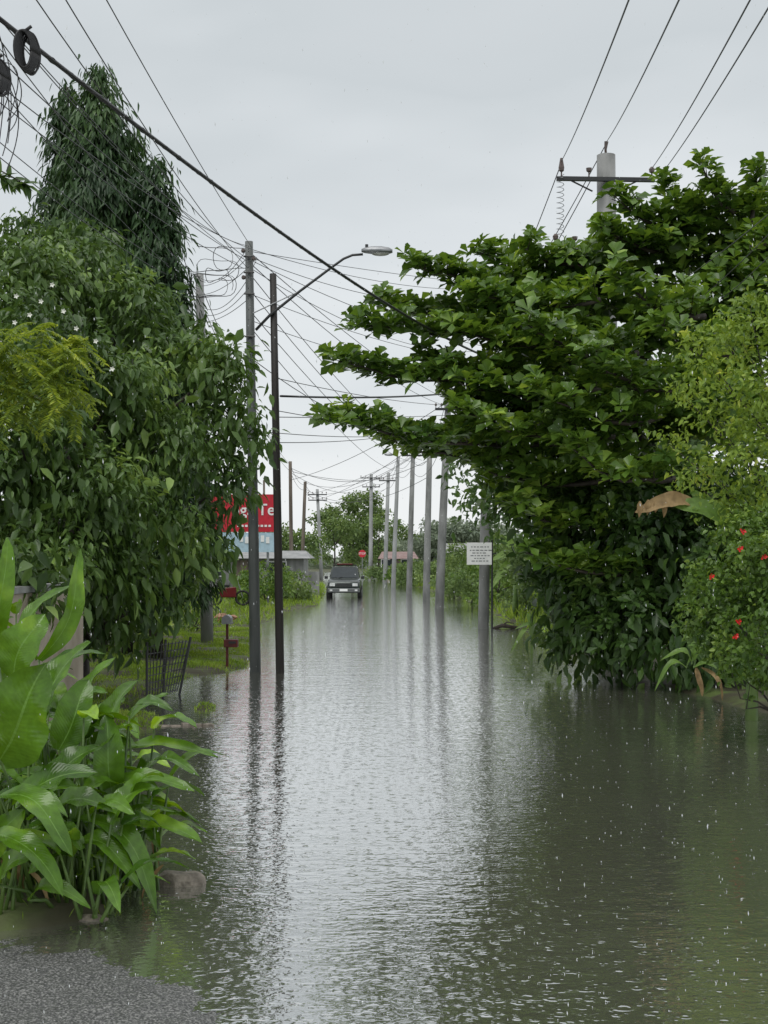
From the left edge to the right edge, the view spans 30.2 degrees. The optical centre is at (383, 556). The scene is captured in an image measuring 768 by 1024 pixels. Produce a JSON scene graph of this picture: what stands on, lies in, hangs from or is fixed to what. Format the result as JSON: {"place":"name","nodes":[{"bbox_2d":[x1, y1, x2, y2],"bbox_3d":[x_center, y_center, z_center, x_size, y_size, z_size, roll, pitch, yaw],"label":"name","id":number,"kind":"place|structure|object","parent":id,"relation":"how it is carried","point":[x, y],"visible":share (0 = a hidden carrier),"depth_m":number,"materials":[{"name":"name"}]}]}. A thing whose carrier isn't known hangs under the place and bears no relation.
{"place":"outdoors","nodes":[
{"label":"outdoors","id":0,"kind":"place"},
{"bbox_2d":[0,53,11,96],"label":"cable coil","id":1,"kind":"object","parent":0,"point":[5,81],"visible":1,"depth_m":9.63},
{"bbox_2d":[6,84,18,171],"bbox_3d":[-2.717,-3.148,10.224,0.086,0.624,0.854,0,0,-5],"label":"loose wire","id":2,"kind":"object","parent":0,"point":[17,130],"visible":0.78,"depth_m":10.59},
{"bbox_2d":[0,937,228,1023],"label":"road","id":3,"kind":"structure","parent":0,"point":[97,992],"depth_m":7.12,"materials":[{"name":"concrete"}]},
{"bbox_2d":[0,572,767,1023],"bbox_3d":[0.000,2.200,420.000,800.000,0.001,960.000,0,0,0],"label":"water","id":4,"kind":"structure","parent":0,"point":[650,778],"depth_m":11.01,"materials":[{"name":"liquid"}]},
{"bbox_2d":[0,537,141,892],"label":"broad leaf plant","id":5,"kind":"object","parent":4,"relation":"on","point":[30,697],"visible":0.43,"depth_m":8.87,"materials":[{"name":"plant"}]},
{"bbox_2d":[155,870,205,886],"bbox_3d":[-1.370,2.182,9.585,0.364,0.136,0.220,0,0,0],"label":"concrete chunk","id":6,"kind":"object","parent":4,"relation":"on","point":[173,878],"visible":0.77,"depth_m":9.51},
{"bbox_2d":[79,658,761,1021],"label":"rain splashes","id":7,"kind":"object","parent":4,"relation":"on","point":[458,878],"visible":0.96,"depth_m":9.35,"materials":[{"name":"liquid"}]},
{"bbox_2d":[0,567,767,930],"bbox_3d":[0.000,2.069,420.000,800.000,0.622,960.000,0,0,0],"label":"ground","id":8,"kind":"structure","parent":0,"point":[38,915],"depth_m":22.16,"materials":[{"name":"green plant"}]},
{"bbox_2d":[1,599,72,802],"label":"broad leaf plant","id":9,"kind":"object","parent":8,"relation":"on","point":[16,607],"visible":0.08,"depth_m":11.82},
{"bbox_2d":[1,77,81,550],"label":"spire tree","id":10,"kind":"object","parent":8,"relation":"on","point":[57,123],"visible":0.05,"depth_m":30.73,"materials":[{"name":"green plant"}]},
{"bbox_2d":[7,582,85,733],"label":"garden wall","id":11,"kind":"structure","parent":8,"relation":"on","point":[76,666],"depth_m":17.08,"materials":[{"name":"concrete"}]},
{"bbox_2d":[0,322,111,453],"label":"feathery tree","id":12,"kind":"object","parent":8,"relation":"on","point":[54,374],"visible":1,"depth_m":15.05,"materials":[{"name":"green plant"}]},
{"bbox_2d":[1,858,124,917],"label":"grass","id":13,"kind":"structure","parent":8,"relation":"on","point":[123,884],"depth_m":8.79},
{"bbox_2d":[0,713,57,822],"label":"broad leaf plant","id":14,"kind":"object","parent":13,"relation":"on","point":[9,806],"visible":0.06,"depth_m":9.49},
{"bbox_2d":[79,914,108,921],"bbox_3d":[-1.775,2.201,8.650,0.209,0.060,0.121,0,0,0],"label":"concrete chunk","id":15,"kind":"object","parent":8,"relation":"on","point":[87,917],"visible":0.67,"depth_m":8.61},
{"bbox_2d":[0,763,188,922],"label":"broad leaf plant","id":16,"kind":"object","parent":8,"relation":"on","point":[37,797],"visible":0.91,"depth_m":8.45,"materials":[{"name":"plant"}]},
{"bbox_2d":[0,54,199,652],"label":"spire tree","id":17,"kind":"object","parent":8,"relation":"on","point":[107,120],"visible":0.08,"depth_m":29.54,"materials":[{"name":"green plant"}]},
{"bbox_2d":[46,692,170,795],"bbox_3d":[-2.329,1.636,11.279,1.327,1.075,1.428,0,0,0],"label":"broad leaf plant","id":18,"kind":"object","parent":8,"relation":"on","point":[135,734],"visible":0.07,"depth_m":11.21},
{"bbox_2d":[4,657,217,884],"bbox_3d":[-1.910,1.466,9.553,1.217,1.591,1.477,0,0,-37],"label":"broad leaf plant","id":19,"kind":"object","parent":8,"relation":"on","point":[65,726],"visible":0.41,"depth_m":9.07,"materials":[{"name":"plant"}]},
{"bbox_2d":[0,748,228,913],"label":"broad leaf plant","id":20,"kind":"object","parent":8,"relation":"on","point":[131,840],"visible":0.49,"depth_m":9.00,"materials":[{"name":"plant"}]},
{"bbox_2d":[106,115,175,653],"bbox_3d":[-5.448,-3.510,30.460,3.084,11.820,3.214,0,0,0],"label":"spire tree","id":21,"kind":"object","parent":8,"relation":"on","point":[135,142],"depth_m":30.35,"materials":[{"name":"green plant"}]},
{"bbox_2d":[0,201,289,683],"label":"drooping leaf tree","id":22,"kind":"object","parent":8,"relation":"on","point":[114,526],"visible":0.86,"depth_m":20.64,"materials":[{"name":"green plant"}]},
{"bbox_2d":[0,159,39,201],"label":"overhanging branch","id":23,"kind":"object","parent":22,"relation":"attached to","point":[17,184],"visible":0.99,"depth_m":16.00,"materials":[{"name":"green plant"}]},
{"bbox_2d":[13,283,113,370],"bbox_3d":[-4.109,-2.947,18.293,1.319,1.149,0.015,0,0,0],"label":"blossom spray","id":24,"kind":"object","parent":22,"relation":"attached to","point":[76,327],"visible":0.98,"depth_m":18.29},
{"bbox_2d":[97,154,237,658],"bbox_3d":[-4.656,-2.952,29.517,3.272,10.703,3.279,0,0,0],"label":"spire tree","id":25,"kind":"object","parent":8,"relation":"on","point":[170,238],"visible":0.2,"depth_m":29.20,"materials":[{"name":"green plant"}]},
{"bbox_2d":[146,637,191,698],"bbox_3d":[-3.412,1.840,22.055,0.251,1.127,1.509,0,0,19],"label":"fence","id":26,"kind":"object","parent":8,"relation":"on","point":[164,665],"visible":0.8,"depth_m":22.02,"materials":[{"name":"metal"}]},
{"bbox_2d":[89,625,261,729],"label":"grass","id":27,"kind":"structure","parent":8,"relation":"on","point":[218,642],"depth_m":28.32,"materials":[{"name":"plant"}]},
{"bbox_2d":[159,722,213,726],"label":"kerb","id":28,"kind":"structure","parent":8,"relation":"on","point":[198,724],"depth_m":18.48,"materials":[{"name":"concrete"}]},
{"bbox_2d":[169,603,224,631],"bbox_3d":[-5.166,1.827,40.010,1.646,1.153,1.887,0,0,0],"label":"roadside shrub","id":29,"kind":"object","parent":8,"relation":"on","point":[195,627],"visible":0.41,"depth_m":39.72,"materials":[{"name":"green plant"}]},
{"bbox_2d":[196,274,213,642],"bbox_3d":[-4.379,-2.055,34.833,0.462,9.717,0.320,0,0,0],"label":"utility pole","id":30,"kind":"object","parent":8,"relation":"on","point":[207,629],"visible":0.06,"depth_m":34.74,"materials":[{"name":"concrete"}]},
{"bbox_2d":[0,142,196,275],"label":"overhead wire","id":31,"kind":"object","parent":30,"relation":"attached to","point":[76,203],"visible":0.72,"depth_m":19.17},
{"bbox_2d":[0,41,198,279],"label":"overhead wire","id":32,"kind":"object","parent":30,"relation":"attached to","point":[82,147],"visible":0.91,"depth_m":16.40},
{"bbox_2d":[0,157,198,288],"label":"overhead wire","id":33,"kind":"object","parent":30,"relation":"attached to","point":[76,216],"visible":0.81,"depth_m":19.34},
{"bbox_2d":[5,96,196,290],"bbox_3d":[-4.078,-5.377,21.250,0.011,2.138,26.942,0,0,-2],"label":"overhead wire","id":34,"kind":"object","parent":30,"relation":"attached to","point":[84,182],"visible":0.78,"depth_m":18.78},
{"bbox_2d":[222,614,238,666],"bbox_3d":[-2.982,1.730,27.682,0.305,1.200,0.360,0,0,0],"label":"letterbox","id":35,"kind":"object","parent":8,"relation":"on","point":[227,620],"visible":0.98,"depth_m":27.56,"materials":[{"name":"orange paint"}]},
{"bbox_2d":[214,579,248,605],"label":"motorcycle","id":36,"kind":"object","parent":8,"relation":"on","point":[231,592],"visible":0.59,"depth_m":55.90,"materials":[{"name":"metal"}]},
{"bbox_2d":[212,494,273,602],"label":"billboard","id":37,"kind":"object","parent":8,"relation":"on","point":[266,523],"visible":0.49,"depth_m":61.95,"materials":[{"name":"red paint"}]},
{"bbox_2d":[216,565,269,604],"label":"roadside shrub","id":38,"kind":"object","parent":8,"relation":"on","point":[245,586],"visible":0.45,"depth_m":57.93,"materials":[{"name":"green plant"}]},
{"bbox_2d":[165,581,325,626],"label":"grass","id":39,"kind":"structure","parent":8,"relation":"on","point":[231,607],"depth_m":55.72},
{"bbox_2d":[241,241,260,672],"bbox_3d":[-2.523,-1.600,27.098,0.380,8.803,0.310,0,0,0],"label":"utility pole","id":40,"kind":"object","parent":8,"relation":"on","point":[254,609],"visible":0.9,"depth_m":27.07,"materials":[{"name":"paint"}]},
{"bbox_2d":[0,103,243,268],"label":"overhead wire","id":41,"kind":"object","parent":40,"relation":"attached to","point":[109,184],"visible":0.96,"depth_m":17.87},
{"bbox_2d":[8,67,243,258],"bbox_3d":[-3.075,-4.853,17.265,0.011,1.616,19.574,0,0,2],"label":"overhead wire","id":42,"kind":"object","parent":40,"relation":"attached to","point":[106,156],"visible":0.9,"depth_m":15.82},
{"bbox_2d":[6,27,246,245],"bbox_3d":[-2.723,-4.857,16.615,0.009,2.093,20.858,0,0,1],"label":"overhead wire","id":43,"kind":"object","parent":40,"relation":"attached to","point":[110,143],"visible":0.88,"depth_m":13.96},
{"bbox_2d":[9,93,250,248],"bbox_3d":[-3.199,-5.008,17.915,0.011,1.662,18.309,0,0,4],"label":"overhead wire","id":44,"kind":"object","parent":40,"relation":"attached to","point":[108,167],"visible":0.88,"depth_m":16.64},
{"bbox_2d":[25,45,251,263],"bbox_3d":[-2.729,-4.734,16.615,0.009,1.635,20.862,0,0,1],"label":"overhead wire","id":45,"kind":"object","parent":40,"relation":"attached to","point":[124,154],"visible":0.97,"depth_m":14.96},
{"bbox_2d":[36,0,246,258],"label":"overhead wire","id":46,"kind":"object","parent":40,"relation":"attached to","point":[121,118],"visible":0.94,"depth_m":14.72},
{"bbox_2d":[65,0,247,267],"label":"overhead wire","id":47,"kind":"object","parent":40,"relation":"attached to","point":[139,118],"visible":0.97,"depth_m":14.57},
{"bbox_2d":[106,0,251,247],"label":"overhead wire","id":48,"kind":"object","parent":40,"relation":"attached to","point":[167,107],"visible":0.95,"depth_m":16.10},
{"bbox_2d":[253,244,392,330],"bbox_3d":[-1.205,-5.105,27.050,2.734,1.640,0.220,0,0,0],"label":"street lamp","id":49,"kind":"object","parent":40,"relation":"attached to","point":[378,250],"visible":0.99,"depth_m":27.03,"materials":[{"name":"metal"}]},
{"bbox_2d":[248,251,442,397],"bbox_3d":[0.173,-6.157,43.771,0.016,0.813,33.865,0,0,9],"label":"overhead wire","id":50,"kind":"object","parent":40,"relation":"attached to","point":[321,313],"visible":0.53,"depth_m":33.04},
{"bbox_2d":[248,248,442,288],"bbox_3d":[0.231,-7.153,36.032,0.013,2.618,18.794,0,0,17],"label":"overhead wire","id":51,"kind":"object","parent":40,"relation":"attached to","point":[344,274],"visible":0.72,"depth_m":32.44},
{"bbox_2d":[212,551,313,587],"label":"building","id":52,"kind":"structure","parent":8,"relation":"on","point":[296,560],"depth_m":81.50,"materials":[{"name":"concrete"}]},
{"bbox_2d":[236,560,247,578],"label":"door","id":53,"kind":"structure","parent":52,"relation":"in","point":[244,563],"depth_m":81.46,"materials":[{"name":"brown wood"}]},
{"bbox_2d":[229,559,296,600],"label":"roadside shrub","id":54,"kind":"object","parent":8,"relation":"on","point":[271,588],"visible":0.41,"depth_m":61.42,"materials":[{"name":"green plant"}]},
{"bbox_2d":[270,273,283,672],"bbox_3d":[-2.033,-1.293,27.145,0.291,8.188,0.165,0,0,0],"label":"utility pole","id":55,"kind":"object","parent":8,"relation":"on","point":[279,623],"visible":0.8,"depth_m":27.08,"materials":[{"name":"brown wood"}]},
{"bbox_2d":[280,393,440,397],"bbox_3d":[0.656,-4.173,36.000,0.040,2.306,18.749,0,0,16],"label":"overhead cable","id":56,"kind":"object","parent":55,"relation":"attached to","point":[293,396],"visible":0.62,"depth_m":32.05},
{"bbox_2d":[260,565,311,599],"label":"roadside shrub","id":57,"kind":"object","parent":8,"relation":"on","point":[296,575],"visible":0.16,"depth_m":67.90,"materials":[{"name":"green plant"}]},
{"bbox_2d":[245,522,327,565],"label":"tree","id":58,"kind":"object","parent":8,"relation":"on","point":[296,540],"visible":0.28,"depth_m":119.59,"materials":[{"name":"green plant"}]},
{"bbox_2d":[289,461,292,550],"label":"utility pole","id":59,"kind":"object","parent":8,"relation":"on","point":[290,513],"visible":0.71,"depth_m":85.91,"materials":[{"name":"brown wood"}]},
{"bbox_2d":[283,577,320,602],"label":"roadside shrub","id":60,"kind":"object","parent":8,"relation":"on","point":[306,586],"visible":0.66,"depth_m":65.72,"materials":[{"name":"green plant"}]},
{"bbox_2d":[288,572,318,595],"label":"boundary wall","id":61,"kind":"structure","parent":8,"relation":"on","point":[315,577],"depth_m":75.92,"materials":[{"name":"concrete"}]},
{"bbox_2d":[301,482,306,550],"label":"utility pole","id":62,"kind":"object","parent":8,"relation":"on","point":[303,519],"visible":0.6,"depth_m":109.89,"materials":[{"name":"brown wood"}]},
{"bbox_2d":[308,489,326,580],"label":"utility pole","id":63,"kind":"object","parent":8,"relation":"on","point":[319,535],"visible":0.79,"depth_m":127.87,"materials":[{"name":"paint"}]},
{"bbox_2d":[307,510,361,567],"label":"tree","id":64,"kind":"object","parent":8,"relation":"on","point":[350,524],"visible":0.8,"depth_m":149.61,"materials":[{"name":"green plant"}]},
{"bbox_2d":[325,563,363,597],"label":"offroad car","id":65,"kind":"object","parent":8,"relation":"on","point":[344,578],"visible":1,"depth_m":76.03,"materials":[{"name":"grey paint"}]},
{"bbox_2d":[305,485,393,566],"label":"tree","id":66,"kind":"object","parent":8,"relation":"on","point":[353,507],"visible":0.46,"depth_m":163.98,"materials":[{"name":"green plant"}]},
{"bbox_2d":[360,474,381,577],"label":"utility pole","id":67,"kind":"object","parent":8,"relation":"on","point":[371,486],"visible":0.85,"depth_m":143.98,"materials":[{"name":"paint"}]},
{"bbox_2d":[339,514,419,568],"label":"tree","id":68,"kind":"object","parent":8,"relation":"on","point":[378,524],"visible":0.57,"depth_m":149.83,"materials":[{"name":"green plant"}]},
{"bbox_2d":[361,561,401,580],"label":"roadside shrub","id":69,"kind":"object","parent":8,"relation":"on","point":[374,571],"visible":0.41,"depth_m":129.46,"materials":[{"name":"green plant"}]},
{"bbox_2d":[379,473,393,581],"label":"utility pole","id":70,"kind":"object","parent":8,"relation":"on","point":[385,562],"visible":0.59,"depth_m":122.80,"materials":[{"name":"paint"}]},
{"bbox_2d":[391,456,399,586],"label":"utility pole","id":71,"kind":"object","parent":8,"relation":"on","point":[394,557],"visible":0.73,"depth_m":101.83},
{"bbox_2d":[293,525,521,568],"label":"distant wood","id":72,"kind":"object","parent":8,"relation":"on","point":[316,566],"visible":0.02,"depth_m":241.49,"materials":[{"name":"green plant"}]},
{"bbox_2d":[396,558,422,586],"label":"roadside shrub","id":73,"kind":"object","parent":8,"relation":"on","point":[402,573],"visible":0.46,"depth_m":103.49,"materials":[{"name":"green plant"}]},
{"bbox_2d":[405,455,421,593],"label":"utility pole","id":74,"kind":"object","parent":8,"relation":"on","point":[410,545],"visible":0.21,"depth_m":83.47,"materials":[{"name":"concrete"}]},
{"bbox_2d":[423,456,431,599],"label":"utility pole","id":75,"kind":"object","parent":8,"relation":"on","point":[426,565],"visible":0.7,"depth_m":71.93,"materials":[{"name":"concrete"}]},
{"bbox_2d":[388,516,475,561],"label":"tree","id":76,"kind":"object","parent":8,"relation":"on","point":[417,548],"visible":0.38,"depth_m":189.58,"materials":[{"name":"green plant"}]},
{"bbox_2d":[412,544,466,585],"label":"roadside shrub","id":77,"kind":"object","parent":8,"relation":"on","point":[419,571],"visible":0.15,"depth_m":98.15,"materials":[{"name":"green plant"}]},
{"bbox_2d":[435,402,455,608],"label":"utility pole","id":78,"kind":"object","parent":8,"relation":"on","point":[440,577],"visible":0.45,"depth_m":60.43,"materials":[{"name":"concrete"}]},
{"bbox_2d":[422,567,474,598],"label":"roadside shrub","id":79,"kind":"object","parent":8,"relation":"on","point":[452,594],"visible":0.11,"depth_m":74.64,"materials":[{"name":"green plant"}]},
{"bbox_2d":[422,518,509,552],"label":"tree","id":80,"kind":"object","parent":8,"relation":"on","point":[463,532],"visible":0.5,"depth_m":187.67,"materials":[{"name":"green plant"}]},
{"bbox_2d":[428,565,505,603],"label":"roadside shrub","id":81,"kind":"object","parent":8,"relation":"on","point":[468,587],"visible":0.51,"depth_m":65.26,"materials":[{"name":"green plant"}]},
{"bbox_2d":[445,540,500,574],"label":"roadside shrub","id":82,"kind":"object","parent":8,"relation":"on","point":[453,563],"visible":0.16,"depth_m":88.90,"materials":[{"name":"green plant"}]},
{"bbox_2d":[467,540,495,629],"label":"notice board","id":83,"kind":"object","parent":8,"relation":"on","point":[479,553],"visible":0.98,"depth_m":42.38,"materials":[{"name":"paint"}]},
{"bbox_2d":[478,356,491,628],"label":"utility pole","id":84,"kind":"object","parent":8,"relation":"on","point":[483,601],"visible":0.22,"depth_m":43.41,"materials":[{"name":"concrete"}]},
{"bbox_2d":[451,553,521,608],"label":"roadside shrub","id":85,"kind":"object","parent":8,"relation":"on","point":[474,568],"visible":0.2,"depth_m":59.95,"materials":[{"name":"green plant"}]},
{"bbox_2d":[463,532,518,588],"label":"roadside shrub","id":86,"kind":"object","parent":8,"relation":"on","point":[494,555],"visible":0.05,"depth_m":78.70,"materials":[{"name":"green plant"}]},
{"bbox_2d":[489,531,522,617],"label":"banana plant","id":87,"kind":"object","parent":8,"relation":"on","point":[498,576],"visible":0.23,"depth_m":47.56,"materials":[{"name":"green plant"}]},
{"bbox_2d":[490,543,544,613],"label":"roadside shrub","id":88,"kind":"object","parent":8,"relation":"on","point":[502,547],"visible":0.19,"depth_m":51.67,"materials":[{"name":"green plant"}]},
{"bbox_2d":[499,541,553,618],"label":"roadside shrub","id":89,"kind":"object","parent":8,"relation":"on","point":[517,561],"visible":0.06,"depth_m":43.17,"materials":[{"name":"green plant"}]},
{"bbox_2d":[511,613,547,653],"bbox_3d":[3.185,1.810,31.382,0.938,1.184,1.618,0,0,0],"label":"banana plant","id":90,"kind":"object","parent":8,"relation":"on","point":[522,631],"visible":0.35,"depth_m":30.82,"materials":[{"name":"green plant"}]},
{"bbox_2d":[303,146,767,669],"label":"almond tree","id":91,"kind":"object","parent":8,"relation":"on","point":[523,320],"visible":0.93,"depth_m":24.38,"materials":[{"name":"green plant"}]},
{"bbox_2d":[0,16,476,353],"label":"overhead cable","id":92,"kind":"object","parent":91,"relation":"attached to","point":[49,58],"visible":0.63,"depth_m":13.52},
{"bbox_2d":[13,25,40,75],"bbox_3d":[-2.449,-3.484,9.791,0.071,0.331,0.254,0,0,43],"label":"cable coil","id":93,"kind":"object","parent":92,"relation":"hanging from","point":[21,36],"visible":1,"depth_m":9.78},
{"bbox_2d":[414,581,668,642],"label":"grass","id":94,"kind":"structure","parent":8,"relation":"on","point":[508,612],"depth_m":49.48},
{"bbox_2d":[435,352,767,610],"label":"tree","id":95,"kind":"object","parent":8,"relation":"on","point":[473,497],"visible":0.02,"depth_m":40.05,"materials":[{"name":"green plant"}]},
{"bbox_2d":[553,141,654,611],"bbox_3d":[5.029,-3.398,32.962,2.379,12.399,0.616,0,0,0],"label":"utility pole","id":96,"kind":"object","parent":8,"relation":"on","point":[606,171],"visible":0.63,"depth_m":32.78,"materials":[{"name":"concrete"}]},
{"bbox_2d":[556,174,563,236],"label":"spiral wire","id":97,"kind":"object","parent":96,"relation":"hanging from","point":[560,207],"visible":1,"depth_m":32.66,"materials":[{"name":"metal"}]},
{"bbox_2d":[561,0,629,160],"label":"overhead wire","id":98,"kind":"object","parent":96,"relation":"attached to","point":[601,69],"visible":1,"depth_m":16.46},
{"bbox_2d":[606,0,679,141],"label":"overhead wire","id":99,"kind":"object","parent":96,"relation":"attached to","point":[674,9],"visible":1,"depth_m":16.36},
{"bbox_2d":[651,0,750,168],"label":"overhead wire","id":100,"kind":"object","parent":96,"relation":"attached to","point":[746,6],"visible":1,"depth_m":16.39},
{"bbox_2d":[667,7,767,165],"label":"overhead wire","id":101,"kind":"object","parent":96,"relation":"attached to","point":[765,12],"visible":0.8,"depth_m":16.61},
{"bbox_2d":[479,431,767,692],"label":"dark leafed tree","id":102,"kind":"object","parent":8,"relation":"on","point":[617,650],"visible":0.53,"depth_m":23.64,"materials":[{"name":"green plant"}]},
{"bbox_2d":[655,634,722,699],"bbox_3d":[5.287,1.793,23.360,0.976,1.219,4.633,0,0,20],"label":"banana plant","id":103,"kind":"object","parent":8,"relation":"on","point":[670,662],"visible":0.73,"depth_m":21.42,"materials":[{"name":"green plant"}]},
{"bbox_2d":[635,481,767,720],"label":"banana plant","id":104,"kind":"object","parent":8,"relation":"on","point":[678,500],"visible":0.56,"depth_m":17.90,"materials":[{"name":"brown plant"}]},
{"bbox_2d":[638,278,767,548],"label":"yellow green tree","id":105,"kind":"object","parent":8,"relation":"on","point":[760,404],"visible":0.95,"depth_m":17.88,"materials":[{"name":"green plant"}]},
{"bbox_2d":[669,502,767,710],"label":"hibiscus bush","id":106,"kind":"object","parent":8,"relation":"on","point":[746,547],"visible":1,"depth_m":16.83,"materials":[{"name":"green plant"}]},
{"bbox_2d":[0,0,767,557],"label":"sky","id":107,"kind":"structure","parent":0,"point":[481,164],"materials":[{"name":"grey"}]},
{"bbox_2d":[2,8,766,1019],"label":"raindrops","id":108,"kind":"object","parent":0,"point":[410,478],"visible":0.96,"depth_m":6.78,"materials":[{"name":"liquid"}]},
{"bbox_2d":[378,552,417,566],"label":"building","id":109,"kind":"structure","parent":0,"point":[402,556],"depth_m":139.58,"materials":[{"name":"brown wood"}]},
{"bbox_2d":[493,621,518,628],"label":"driftwood","id":110,"kind":"object","parent":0,"point":[504,625],"visible":0.81,"depth_m":43.57,"materials":[{"name":"wood"}]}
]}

